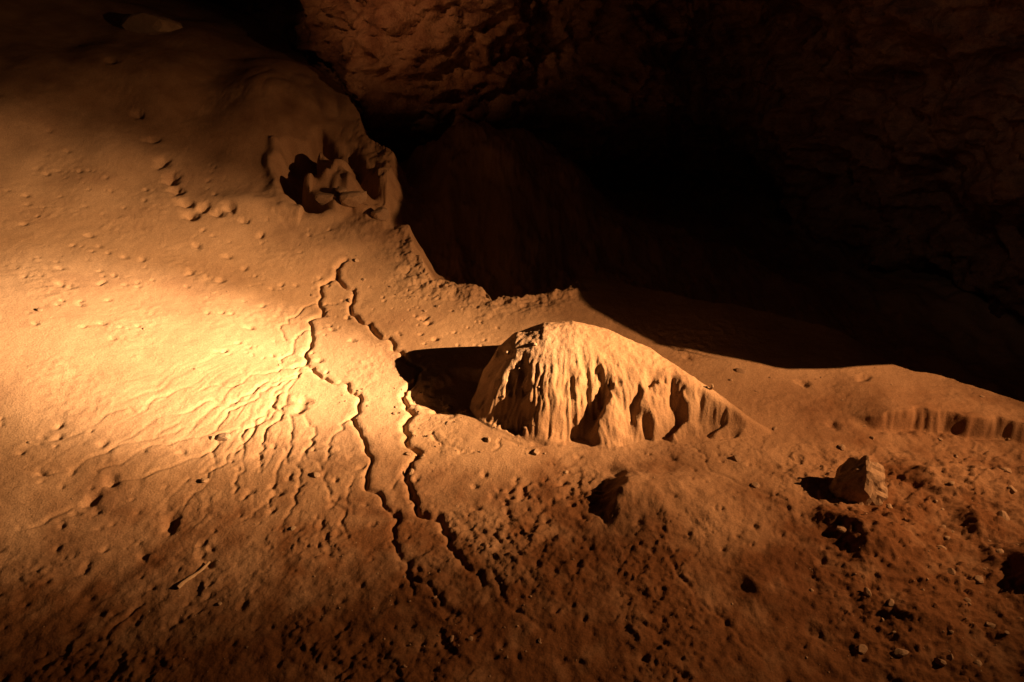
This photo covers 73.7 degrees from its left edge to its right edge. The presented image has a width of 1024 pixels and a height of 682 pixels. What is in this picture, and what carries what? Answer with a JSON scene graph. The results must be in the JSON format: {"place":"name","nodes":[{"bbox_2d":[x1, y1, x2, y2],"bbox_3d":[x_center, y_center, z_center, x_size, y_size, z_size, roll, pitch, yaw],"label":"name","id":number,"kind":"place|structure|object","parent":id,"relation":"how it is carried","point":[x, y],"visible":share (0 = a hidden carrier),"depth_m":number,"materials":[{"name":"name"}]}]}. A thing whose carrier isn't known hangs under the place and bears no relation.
{"place":"outdoors","nodes":[
{"label":"outdoors","id":0,"kind":"place"},
{"bbox_2d":[0,0,1023,681],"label":"sandy cave ground","id":1,"kind":"structure","parent":0,"point":[644,310],"depth_m":13.88,"materials":[{"name":"brown sand"}]},
{"bbox_2d":[121,12,182,34],"bbox_3d":[-13.419,-11.812,25.360,2.261,0.812,1.349,0,35,0],"label":"ledge rock","id":2,"kind":"object","parent":1,"relation":"on","point":[147,23],"visible":0.95,"depth_m":24.95,"materials":[{"name":"stone"}]},
{"bbox_2d":[176,561,209,588],"bbox_3d":[-5.145,3.775,11.046,0.081,0.101,0.602,20,40,26],"label":"wooden stick","id":3,"kind":"object","parent":1,"relation":"on","point":[182,583],"visible":1,"depth_m":10.99,"materials":[{"name":"brown wood"}]},
{"bbox_2d":[315,193,335,204],"bbox_3d":[-5.584,-4.290,20.571,0.648,0.338,0.345,0,35,0],"label":"gully rock","id":4,"kind":"object","parent":1,"relation":"on","point":[323,198],"visible":0.94,"depth_m":20.43,"materials":[{"name":"stone"}]},
{"bbox_2d":[335,186,346,193],"bbox_3d":[-5.171,-4.562,20.684,0.361,0.246,0.375,-6,35,-8],"label":"gully rock","id":5,"kind":"object","parent":1,"relation":"on","point":[339,189],"visible":0.91,"depth_m":20.56,"materials":[{"name":"stone"}]},
{"bbox_2d":[339,191,366,206],"bbox_3d":[-4.756,-4.271,20.517,0.812,0.475,0.457,-28,44,-34],"label":"gully rock","id":6,"kind":"object","parent":1,"relation":"on","point":[353,199],"visible":1,"depth_m":20.34,"materials":[{"name":"stone"}]},
{"bbox_2d":[371,206,388,220],"bbox_3d":[-3.954,-3.789,20.425,0.535,0.436,0.382,-19,39,-25],"label":"gully rock","id":7,"kind":"object","parent":1,"relation":"on","point":[380,213],"visible":0.95,"depth_m":20.27,"materials":[{"name":"stone"}]},
{"bbox_2d":[12,172,1022,681],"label":"scattered stones","id":8,"kind":"object","parent":1,"relation":"on","point":[862,648],"visible":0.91,"depth_m":12.02,"materials":[{"name":"brown stone"}]},
{"bbox_2d":[828,455,887,505],"bbox_3d":[6.344,2.547,12.436,0.977,1.125,0.826,0,35,0],"label":"boulder","id":9,"kind":"object","parent":1,"relation":"on","point":[861,481],"visible":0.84,"depth_m":12.27,"materials":[{"name":"stone"}]},
{"bbox_2d":[208,0,1023,324],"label":"cave wall","id":10,"kind":"structure","parent":0,"point":[876,134],"depth_m":25.70,"materials":[{"name":"brown stone"}]}
]}

